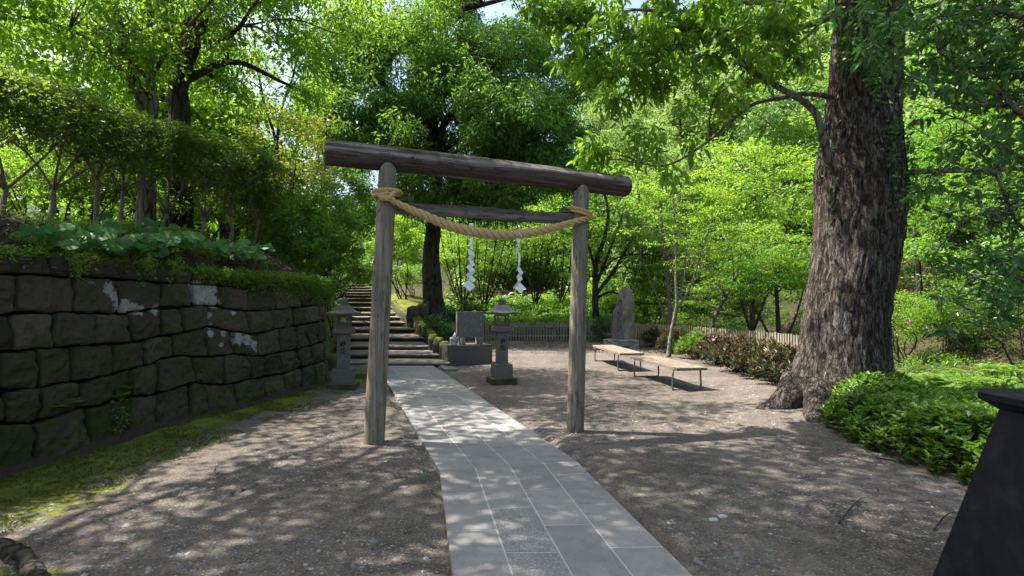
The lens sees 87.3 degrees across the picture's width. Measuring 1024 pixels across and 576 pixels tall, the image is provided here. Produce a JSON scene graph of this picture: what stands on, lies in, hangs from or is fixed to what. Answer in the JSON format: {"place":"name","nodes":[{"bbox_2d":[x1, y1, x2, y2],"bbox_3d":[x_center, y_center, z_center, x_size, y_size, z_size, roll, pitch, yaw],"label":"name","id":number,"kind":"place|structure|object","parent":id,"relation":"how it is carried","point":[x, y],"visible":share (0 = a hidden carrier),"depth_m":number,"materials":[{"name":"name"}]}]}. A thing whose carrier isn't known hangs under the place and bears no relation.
{"place":"outdoors","nodes":[
{"label":"outdoors","id":0,"kind":"place"},
{"bbox_2d":[0,0,701,206],"label":"sky","id":1,"kind":"structure","parent":0,"point":[490,10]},
{"bbox_2d":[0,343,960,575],"bbox_3d":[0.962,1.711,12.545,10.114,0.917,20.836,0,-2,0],"label":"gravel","id":2,"kind":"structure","parent":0,"point":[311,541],"depth_m":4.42,"materials":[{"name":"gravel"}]},
{"bbox_2d":[0,0,1023,575],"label":"ground","id":3,"kind":"structure","parent":0,"point":[650,478],"depth_m":5.08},
{"bbox_2d":[0,537,51,575],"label":"tree root","id":4,"kind":"object","parent":3,"relation":"on","point":[22,559],"visible":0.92,"depth_m":3.39,"materials":[{"name":"brown plant"}]},
{"bbox_2d":[20,221,89,253],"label":"leopard plant","id":5,"kind":"object","parent":3,"relation":"on","point":[48,230],"visible":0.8,"depth_m":6.10,"materials":[{"name":"green plant"}]},
{"bbox_2d":[0,115,116,217],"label":"leafy shrub","id":6,"kind":"object","parent":3,"relation":"on","point":[4,154],"visible":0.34,"depth_m":11.01,"materials":[{"name":"green plant"}]},
{"bbox_2d":[38,223,106,253],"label":"leopard plant","id":7,"kind":"object","parent":3,"relation":"on","point":[82,235],"visible":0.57,"depth_m":6.34,"materials":[{"name":"green plant"}]},
{"bbox_2d":[3,133,170,223],"bbox_3d":[-9.076,-2.277,11.479,2.742,2.318,3.177,1,-2,-38],"label":"leafy shrub","id":8,"kind":"object","parent":3,"relation":"on","point":[116,193],"visible":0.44,"depth_m":11.24,"materials":[{"name":"green plant"}]},
{"bbox_2d":[78,227,123,256],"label":"leopard plant","id":9,"kind":"object","parent":3,"relation":"on","point":[109,236],"visible":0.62,"depth_m":6.75,"materials":[{"name":"green plant"}]},
{"bbox_2d":[84,212,134,233],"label":"leopard plant","id":10,"kind":"object","parent":3,"relation":"on","point":[116,226],"visible":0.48,"depth_m":7.53,"materials":[{"name":"green plant"}]},
{"bbox_2d":[100,234,141,259],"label":"leopard plant","id":11,"kind":"object","parent":3,"relation":"on","point":[127,240],"visible":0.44,"depth_m":7.04,"materials":[{"name":"green plant"}]},
{"bbox_2d":[96,232,155,260],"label":"leopard plant","id":12,"kind":"object","parent":3,"relation":"on","point":[140,244],"visible":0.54,"depth_m":7.29,"materials":[{"name":"green plant"}]},
{"bbox_2d":[0,0,286,225],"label":"cherry tree","id":13,"kind":"object","parent":3,"relation":"on","point":[126,57],"visible":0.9,"depth_m":10.64,"materials":[{"name":"green plant"}]},
{"bbox_2d":[132,218,162,233],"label":"leopard plant","id":14,"kind":"object","parent":3,"relation":"on","point":[148,225],"visible":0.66,"depth_m":8.15,"materials":[{"name":"green plant"}]},
{"bbox_2d":[128,233,166,262],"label":"leopard plant","id":15,"kind":"object","parent":3,"relation":"on","point":[149,237],"visible":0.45,"depth_m":7.53,"materials":[{"name":"green plant"}]},
{"bbox_2d":[0,62,306,245],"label":"trained hedge","id":16,"kind":"object","parent":3,"relation":"on","point":[142,139],"visible":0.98,"depth_m":8.85,"materials":[{"name":"green plant"}]},
{"bbox_2d":[0,211,307,283],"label":"leaf litter","id":17,"kind":"object","parent":3,"relation":"on","point":[130,253],"visible":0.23,"depth_m":7.57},
{"bbox_2d":[85,147,225,225],"bbox_3d":[-8.613,-2.286,13.184,3.851,2.698,2.654,0,-2,0],"label":"leafy shrub","id":18,"kind":"object","parent":3,"relation":"on","point":[162,197],"visible":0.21,"depth_m":12.85,"materials":[{"name":"green plant"}]},
{"bbox_2d":[0,204,318,278],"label":"plants","id":19,"kind":"object","parent":3,"relation":"on","point":[4,249],"visible":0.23,"depth_m":7.34,"materials":[{"name":"green plant"}]},
{"bbox_2d":[140,233,179,260],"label":"leopard plant","id":20,"kind":"object","parent":3,"relation":"on","point":[165,251],"visible":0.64,"depth_m":7.76,"materials":[{"name":"green plant"}]},
{"bbox_2d":[0,254,328,468],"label":"retaining wall","id":21,"kind":"structure","parent":3,"relation":"on","point":[181,346],"depth_m":7.19,"materials":[{"name":"black stone"}]},
{"bbox_2d":[65,250,99,284],"bbox_3d":[-5.028,-0.257,6.290,0.237,0.465,0.448,0,-2,0],"label":"creeper patch","id":22,"kind":"object","parent":21,"relation":"on","point":[78,265],"visible":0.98,"depth_m":6.27,"materials":[{"name":"green plant"}]},
{"bbox_2d":[190,265,336,315],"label":"creeper","id":23,"kind":"object","parent":21,"relation":"attached to","point":[325,286],"visible":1,"depth_m":10.14,"materials":[{"name":"green plant"}]},
{"bbox_2d":[0,17,353,273],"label":"wood","id":24,"kind":"object","parent":3,"relation":"on","point":[219,120],"visible":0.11,"depth_m":17.50,"materials":[{"name":"green plant"}]},
{"bbox_2d":[160,230,204,257],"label":"leopard plant","id":25,"kind":"object","parent":3,"relation":"on","point":[189,237],"visible":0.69,"depth_m":8.14,"materials":[{"name":"green plant"}]},
{"bbox_2d":[0,374,366,536],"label":"moss tufts","id":26,"kind":"object","parent":3,"relation":"on","point":[44,468],"visible":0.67,"depth_m":5.69,"materials":[{"name":"green plant"}]},
{"bbox_2d":[184,238,227,258],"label":"leopard plant","id":27,"kind":"object","parent":3,"relation":"on","point":[207,244],"visible":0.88,"depth_m":8.52,"materials":[{"name":"green plant"}]},
{"bbox_2d":[11,0,406,231],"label":"cherry tree","id":28,"kind":"object","parent":3,"relation":"on","point":[178,99],"visible":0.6,"depth_m":13.50,"materials":[{"name":"green plant"}]},
{"bbox_2d":[159,154,278,241],"bbox_3d":[-8.530,-2.471,15.457,3.875,3.435,3.447,0,-2,0],"label":"leafy shrub","id":29,"kind":"object","parent":3,"relation":"on","point":[218,207],"visible":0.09,"depth_m":15.63,"materials":[{"name":"green plant"}]},
{"bbox_2d":[157,19,294,240],"bbox_3d":[-11.273,-5.721,20.245,4.380,9.193,4.727,-1,-2,41],"label":"leafy tree","id":30,"kind":"object","parent":3,"relation":"on","point":[220,230],"visible":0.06,"depth_m":20.45,"materials":[{"name":"green plant"}]},
{"bbox_2d":[212,238,253,263],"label":"leopard plant","id":31,"kind":"object","parent":3,"relation":"on","point":[232,247],"visible":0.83,"depth_m":9.13,"materials":[{"name":"green plant"}]},
{"bbox_2d":[210,10,287,227],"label":"slender tree","id":32,"kind":"object","parent":3,"relation":"on","point":[254,48],"visible":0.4,"depth_m":19.21,"materials":[{"name":"green plant"}]},
{"bbox_2d":[245,244,275,265],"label":"leopard plant","id":33,"kind":"object","parent":3,"relation":"on","point":[258,254],"visible":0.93,"depth_m":9.76,"materials":[{"name":"green plant"}]},
{"bbox_2d":[227,179,318,262],"bbox_3d":[-5.979,-1.505,13.689,2.313,2.486,1.912,1,-2,-37],"label":"leafy shrub","id":34,"kind":"object","parent":3,"relation":"on","point":[261,240],"visible":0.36,"depth_m":13.32,"materials":[{"name":"green plant"}]},
{"bbox_2d":[253,17,327,230],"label":"slender tree","id":35,"kind":"object","parent":3,"relation":"on","point":[292,72],"visible":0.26,"depth_m":19.13,"materials":[{"name":"green plant"}]},
{"bbox_2d":[232,98,353,271],"bbox_3d":[-6.601,-3.075,16.103,3.575,5.376,2.945,0,-2,0],"label":"glossy shrub tree","id":36,"kind":"object","parent":3,"relation":"on","point":[316,158],"visible":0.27,"depth_m":15.94,"materials":[{"name":"green plant"}]},
{"bbox_2d":[262,192,368,323],"bbox_3d":[-4.808,-0.350,12.918,3.041,4.006,2.010,-1,-2,21],"label":"leafy shrub","id":37,"kind":"object","parent":3,"relation":"on","point":[301,243],"visible":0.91,"depth_m":12.79,"materials":[{"name":"green plant"}]},
{"bbox_2d":[272,57,358,311],"bbox_3d":[-6.525,-3.692,18.973,2.625,9.072,3.083,-1,-2,28],"label":"slender tree","id":38,"kind":"object","parent":3,"relation":"on","point":[336,110],"visible":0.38,"depth_m":19.15,"materials":[{"name":"green plant"}]},
{"bbox_2d":[271,164,369,300],"bbox_3d":[-5.242,-0.920,13.889,3.113,4.374,2.288,0,-2,0],"label":"leafy shrub","id":39,"kind":"object","parent":3,"relation":"on","point":[341,207],"visible":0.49,"depth_m":13.68,"materials":[{"name":"green plant"}]},
{"bbox_2d":[300,265,347,337],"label":"leafy shrub","id":40,"kind":"object","parent":3,"relation":"on","point":[330,275],"visible":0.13,"depth_m":16.11,"materials":[{"name":"green plant"}]},
{"bbox_2d":[297,159,377,291],"bbox_3d":[-6.155,-2.166,19.226,4.367,5.278,3.525,0,-2,0],"label":"leafy shrub","id":41,"kind":"object","parent":3,"relation":"on","point":[361,188],"visible":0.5,"depth_m":18.27,"materials":[{"name":"green plant"}]},
{"bbox_2d":[326,295,360,389],"bbox_3d":[-3.286,1.085,10.489,0.564,1.880,0.564,0,-2,-7],"label":"stone lantern","id":42,"kind":"object","parent":3,"relation":"on","point":[343,374],"visible":0.98,"depth_m":10.36,"materials":[{"name":"stone"}]},
{"bbox_2d":[331,238,373,309],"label":"leafy shrub","id":43,"kind":"object","parent":3,"relation":"on","point":[364,267],"visible":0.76,"depth_m":21.82,"materials":[{"name":"green plant"}]},
{"bbox_2d":[334,280,450,367],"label":"stone stairs","id":44,"kind":"structure","parent":3,"relation":"on","point":[407,347],"depth_m":18.81,"materials":[{"name":"stone"}]},
{"bbox_2d":[372,214,423,299],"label":"leafy shrub","id":45,"kind":"object","parent":3,"relation":"on","point":[400,239],"visible":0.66,"depth_m":30.65,"materials":[{"name":"green plant"}]},
{"bbox_2d":[392,262,422,296],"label":"leafy shrub","id":46,"kind":"object","parent":3,"relation":"on","point":[403,278],"visible":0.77,"depth_m":32.84,"materials":[{"name":"green plant"}]},
{"bbox_2d":[391,300,448,359],"bbox_3d":[-4.296,1.435,23.020,0.529,1.965,16.920,1,-2,-17],"label":"stone edging","id":47,"kind":"object","parent":3,"relation":"on","point":[433,340],"visible":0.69,"depth_m":19.14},
{"bbox_2d":[413,313,455,340],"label":"leafy shrub","id":48,"kind":"object","parent":3,"relation":"on","point":[435,326],"visible":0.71,"depth_m":18.36,"materials":[{"name":"green plant"}]},
{"bbox_2d":[278,0,608,341],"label":"evergreen tree","id":49,"kind":"object","parent":3,"relation":"on","point":[443,66],"visible":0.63,"depth_m":22.32,"materials":[{"name":"green plant"}]},
{"bbox_2d":[439,218,486,303],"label":"leafy shrub","id":50,"kind":"object","parent":3,"relation":"on","point":[449,255],"visible":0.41,"depth_m":29.03,"materials":[{"name":"green plant"}]},
{"bbox_2d":[435,297,491,339],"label":"leafy shrub","id":51,"kind":"object","parent":3,"relation":"on","point":[470,306],"visible":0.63,"depth_m":21.26,"materials":[{"name":"green plant"}]},
{"bbox_2d":[439,232,489,297],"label":"leafy shrub","id":52,"kind":"object","parent":3,"relation":"on","point":[451,264],"visible":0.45,"depth_m":33.82,"materials":[{"name":"green plant"}]},
{"bbox_2d":[441,343,491,365],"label":"concrete plinth","id":53,"kind":"structure","parent":3,"relation":"on","point":[468,354],"depth_m":14.62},
{"bbox_2d":[456,312,483,344],"bbox_3d":[-1.160,1.115,15.015,0.800,0.903,0.260,1,-2,-26],"label":"stone tablet","id":54,"kind":"object","parent":53,"relation":"on","point":[469,324],"visible":0.98,"depth_m":14.99,"materials":[{"name":"stone"}]},
{"bbox_2d":[324,139,631,444],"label":"torii gate","id":55,"kind":"structure","parent":3,"relation":"on","point":[388,163],"depth_m":6.66,"materials":[{"name":"brown wood"}]},
{"bbox_2d":[372,187,595,239],"bbox_3d":[-0.278,-0.890,6.750,2.876,0.603,0.410,0,-2,-15],"label":"straw rope","id":56,"kind":"object","parent":55,"relation":"attached to","point":[384,194],"visible":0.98,"depth_m":6.51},
{"bbox_2d":[462,223,474,291],"bbox_3d":[-0.501,-0.382,6.556,0.126,0.854,0.205,-1,-2,25],"label":"paper streamer","id":57,"kind":"object","parent":56,"relation":"hanging from","point":[468,285],"visible":0.94,"depth_m":6.51,"materials":[{"name":"white"}]},
{"bbox_2d":[8,403,958,574],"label":"loose stones","id":58,"kind":"object","parent":3,"relation":"on","point":[374,540],"visible":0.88,"depth_m":4.00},
{"bbox_2d":[460,222,526,304],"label":"leafy shrub","id":59,"kind":"object","parent":3,"relation":"on","point":[500,255],"visible":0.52,"depth_m":29.62,"materials":[{"name":"green plant"}]},
{"bbox_2d":[486,296,517,385],"bbox_3d":[-0.217,1.109,11.281,0.564,1.880,0.564,1,-2,-16],"label":"stone lantern","id":60,"kind":"object","parent":3,"relation":"on","point":[501,370],"visible":1,"depth_m":11.14,"materials":[{"name":"stone"}]},
{"bbox_2d":[473,238,539,290],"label":"leafy shrub","id":61,"kind":"object","parent":3,"relation":"on","point":[510,266],"visible":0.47,"depth_m":35.81,"materials":[{"name":"green plant"}]},
{"bbox_2d":[346,141,668,285],"bbox_3d":[-6.655,-8.631,64.049,37.639,19.050,60.931,0,-2,0],"label":"wood","id":62,"kind":"object","parent":3,"relation":"on","point":[551,251],"visible":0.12,"depth_m":37.49,"materials":[{"name":"green plant"}]},
{"bbox_2d":[65,339,952,565],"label":"fallen leaves","id":63,"kind":"object","parent":3,"relation":"on","point":[561,341],"visible":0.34,"depth_m":17.86,"materials":[{"name":"brown plant"}]},
{"bbox_2d":[450,322,611,339],"bbox_3d":[0.855,1.975,24.596,7.792,0.827,0.511,0,-2,4],"label":"picket fence","id":64,"kind":"object","parent":3,"relation":"on","point":[538,335],"visible":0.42,"depth_m":24.62,"materials":[{"name":"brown wood"}]},
{"bbox_2d":[514,205,571,303],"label":"leafy shrub","id":65,"kind":"object","parent":3,"relation":"on","point":[526,254],"visible":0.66,"depth_m":30.19,"materials":[{"name":"green plant"}]},
{"bbox_2d":[444,289,653,339],"bbox_3d":[1.459,1.263,28.194,10.968,2.587,7.391,0,-2,0],"label":"ground cover","id":66,"kind":"object","parent":3,"relation":"on","point":[553,309],"visible":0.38,"depth_m":26.98,"materials":[{"name":"green plant"}]},
{"bbox_2d":[533,224,592,299],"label":"leafy shrub","id":67,"kind":"object","parent":3,"relation":"on","point":[562,275],"visible":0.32,"depth_m":30.81,"materials":[{"name":"green plant"}]},
{"bbox_2d":[588,314,612,341],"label":"leafy shrub","id":68,"kind":"object","parent":3,"relation":"on","point":[603,325],"visible":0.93,"depth_m":23.18,"materials":[{"name":"green plant"}]},
{"bbox_2d":[587,280,617,313],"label":"leafy shrub","id":69,"kind":"object","parent":3,"relation":"on","point":[612,298],"visible":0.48,"depth_m":27.35,"materials":[{"name":"green plant"}]},
{"bbox_2d":[592,345,643,370],"bbox_3d":[2.796,1.860,14.420,0.616,0.463,2.667,0,-2,-6],"label":"bench","id":70,"kind":"object","parent":3,"relation":"on","point":[618,350],"visible":0.94,"depth_m":13.83,"materials":[{"name":"brown wood"}]},
{"bbox_2d":[603,287,639,347],"bbox_3d":[4.171,1.216,20.585,1.288,2.534,1.065,0,-2,0],"label":"standing stone","id":71,"kind":"object","parent":3,"relation":"on","point":[623,335],"visible":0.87,"depth_m":20.39,"materials":[{"name":"stone"}]},
{"bbox_2d":[547,193,701,319],"bbox_3d":[5.107,-1.304,26.250,6.978,7.086,5.562,0,-2,0],"label":"maple tree","id":72,"kind":"object","parent":3,"relation":"on","point":[596,276],"visible":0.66,"depth_m":25.86,"materials":[{"name":"green plant"}]},
{"bbox_2d":[592,101,698,315],"bbox_3d":[6.788,-4.136,29.368,7.167,11.437,6.156,0,-2,0],"label":"maple tree","id":73,"kind":"object","parent":3,"relation":"on","point":[616,132],"visible":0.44,"depth_m":29.08,"materials":[{"name":"green plant"}]},
{"bbox_2d":[623,270,680,324],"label":"leafy shrub","id":74,"kind":"object","parent":3,"relation":"on","point":[644,307],"visible":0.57,"depth_m":25.96,"materials":[{"name":"green plant"}]},
{"bbox_2d":[598,172,727,341],"bbox_3d":[6.617,-1.297,23.788,5.711,7.556,5.320,0,-2,0],"label":"maple tree","id":75,"kind":"object","parent":3,"relation":"on","point":[622,236],"visible":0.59,"depth_m":23.48,"materials":[{"name":"green plant"}]},
{"bbox_2d":[630,356,706,389],"bbox_3d":[3.202,1.764,11.237,0.616,0.463,2.358,0,-2,-9],"label":"bench","id":76,"kind":"object","parent":3,"relation":"on","point":[673,365],"visible":0.98,"depth_m":10.78,"materials":[{"name":"brown wood"}]},
{"bbox_2d":[654,327,690,352],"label":"rhododendron","id":77,"kind":"object","parent":3,"relation":"on","point":[677,333],"visible":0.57,"depth_m":18.11,"materials":[{"name":"green plant"}]},
{"bbox_2d":[332,28,1023,318],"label":"hill undergrowth","id":78,"kind":"object","parent":3,"relation":"on","point":[523,276],"visible":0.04,"depth_m":35.92,"materials":[{"name":"green plant"}]},
{"bbox_2d":[673,327,711,358],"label":"rhododendron","id":79,"kind":"object","parent":3,"relation":"on","point":[689,339],"visible":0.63,"depth_m":16.06,"materials":[{"name":"green plant"}]},
{"bbox_2d":[611,162,775,357],"bbox_3d":[5.777,-0.891,17.126,5.054,6.228,3.665,0,-2,0],"label":"young maple","id":80,"kind":"object","parent":3,"relation":"on","point":[664,194],"visible":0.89,"depth_m":16.68,"materials":[{"name":"green plant"}]},
{"bbox_2d":[691,332,731,365],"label":"rhododendron","id":81,"kind":"object","parent":3,"relation":"on","point":[705,343],"visible":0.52,"depth_m":14.56,"materials":[{"name":"green plant"}]},
{"bbox_2d":[634,323,798,350],"bbox_3d":[6.210,1.762,18.498,0.707,0.887,11.522,0,-2,-14],"label":"picket fence","id":82,"kind":"object","parent":3,"relation":"on","point":[638,331],"visible":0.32,"depth_m":17.30,"materials":[{"name":"brown wood"}]},
{"bbox_2d":[708,333,755,373],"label":"rhododendron","id":83,"kind":"object","parent":3,"relation":"on","point":[725,344],"visible":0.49,"depth_m":13.04,"materials":[{"name":"green plant"}]},
{"bbox_2d":[667,137,817,332],"bbox_3d":[10.320,-1.937,22.497,7.852,8.727,5.871,0,-2,0],"label":"maple tree","id":84,"kind":"object","parent":3,"relation":"on","point":[745,200],"visible":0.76,"depth_m":21.87,"materials":[{"name":"green plant"}]},
{"bbox_2d":[678,218,812,335],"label":"young maple","id":85,"kind":"object","parent":3,"relation":"on","point":[726,295],"visible":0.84,"depth_m":17.88,"materials":[{"name":"green plant"}]},
{"bbox_2d":[687,243,810,345],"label":"maple tree","id":86,"kind":"object","parent":3,"relation":"on","point":[802,284],"visible":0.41,"depth_m":19.41,"materials":[{"name":"green plant"}]},
{"bbox_2d":[729,334,789,378],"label":"rhododendron","id":87,"kind":"object","parent":3,"relation":"on","point":[738,358],"visible":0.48,"depth_m":11.97,"materials":[{"name":"green plant"}]},
{"bbox_2d":[517,0,1021,422],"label":"ancient tree","id":88,"kind":"object","parent":3,"relation":"on","point":[862,174],"visible":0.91,"depth_m":7.74,"materials":[{"name":"green plant"}]},
{"bbox_2d":[744,339,797,384],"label":"rhododendron","id":89,"kind":"object","parent":3,"relation":"on","point":[786,356],"visible":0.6,"depth_m":10.94,"materials":[{"name":"green plant"}]},
{"bbox_2d":[728,73,825,195],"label":"maple tree","id":90,"kind":"object","parent":3,"relation":"on","point":[782,107],"visible":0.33,"depth_m":31.82,"materials":[{"name":"green plant"}]},
{"bbox_2d":[566,0,1023,292],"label":"hillside wood","id":91,"kind":"object","parent":3,"relation":"on","point":[682,90],"visible":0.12,"depth_m":34.31,"materials":[{"name":"green plant"}]},
{"bbox_2d":[568,0,1023,273],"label":"hillside wood","id":92,"kind":"object","parent":3,"relation":"on","point":[801,182],"visible":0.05,"depth_m":34.11,"materials":[{"name":"green plant"}]},
{"bbox_2d":[651,156,1023,391],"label":"undergrowth","id":93,"kind":"object","parent":3,"relation":"on","point":[908,367],"visible":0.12,"depth_m":15.31,"materials":[{"name":"green plant"}]},
{"bbox_2d":[809,0,1023,345],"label":"camellia","id":94,"kind":"object","parent":3,"relation":"on","point":[1002,58],"visible":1,"depth_m":4.99,"materials":[{"name":"green plant"}]},
{"bbox_2d":[891,289,949,365],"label":"azalea","id":95,"kind":"object","parent":3,"relation":"on","point":[908,327],"visible":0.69,"depth_m":15.22,"materials":[{"name":"green plant"}]},
{"bbox_2d":[819,369,1023,486],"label":"evergreen shrub","id":96,"kind":"object","parent":3,"relation":"on","point":[906,402],"visible":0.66,"depth_m":5.97,"materials":[{"name":"green plant"}]},
{"bbox_2d":[902,292,976,358],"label":"leafy shrub","id":97,"kind":"object","parent":3,"relation":"on","point":[945,337],"visible":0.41,"depth_m":15.48,"materials":[{"name":"green plant"}]},
{"bbox_2d":[901,372,978,390],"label":"fern","id":98,"kind":"object","parent":3,"relation":"on","point":[956,380],"visible":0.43,"depth_m":9.68,"materials":[{"name":"green plant"}]},
{"bbox_2d":[915,374,996,389],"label":"fern","id":99,"kind":"object","parent":3,"relation":"on","point":[983,378],"visible":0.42,"depth_m":9.55,"materials":[{"name":"green plant"}]},
{"bbox_2d":[893,296,1023,377],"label":"grass","id":100,"kind":"structure","parent":3,"relation":"on","point":[963,355],"depth_m":14.59,"materials":[{"name":"green plant"}]},
{"bbox_2d":[899,61,1023,327],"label":"slope thicket","id":101,"kind":"object","parent":3,"relation":"on","point":[919,253],"visible":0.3,"depth_m":18.19,"materials":[{"name":"green plant"}]},
{"bbox_2d":[900,272,1023,353],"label":"leafy shrub","id":102,"kind":"object","parent":3,"relation":"on","point":[936,310],"visible":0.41,"depth_m":14.97,"materials":[{"name":"green plant"}]},
{"bbox_2d":[903,101,1022,260],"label":"maple tree","id":103,"kind":"object","parent":3,"relation":"on","point":[927,163],"visible":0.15,"depth_m":20.81,"materials":[{"name":"green plant"}]},
{"bbox_2d":[903,155,1023,281],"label":"maple tree","id":104,"kind":"object","parent":3,"relation":"on","point":[983,201],"visible":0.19,"depth_m":17.08,"materials":[{"name":"green plant"}]},
{"bbox_2d":[933,388,1023,575],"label":"black pillar","id":105,"kind":"structure","parent":3,"relation":"on","point":[985,536],"depth_m":2.85,"materials":[{"name":"stone"}]},
{"bbox_2d":[942,228,1023,368],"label":"leafy shrub","id":106,"kind":"object","parent":3,"relation":"on","point":[968,305],"visible":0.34,"depth_m":13.46,"materials":[{"name":"green plant"}]},
{"bbox_2d":[387,366,692,575],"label":"path","id":107,"kind":"structure","parent":0,"point":[518,498],"depth_m":4.45,"materials":[{"name":"stone"}]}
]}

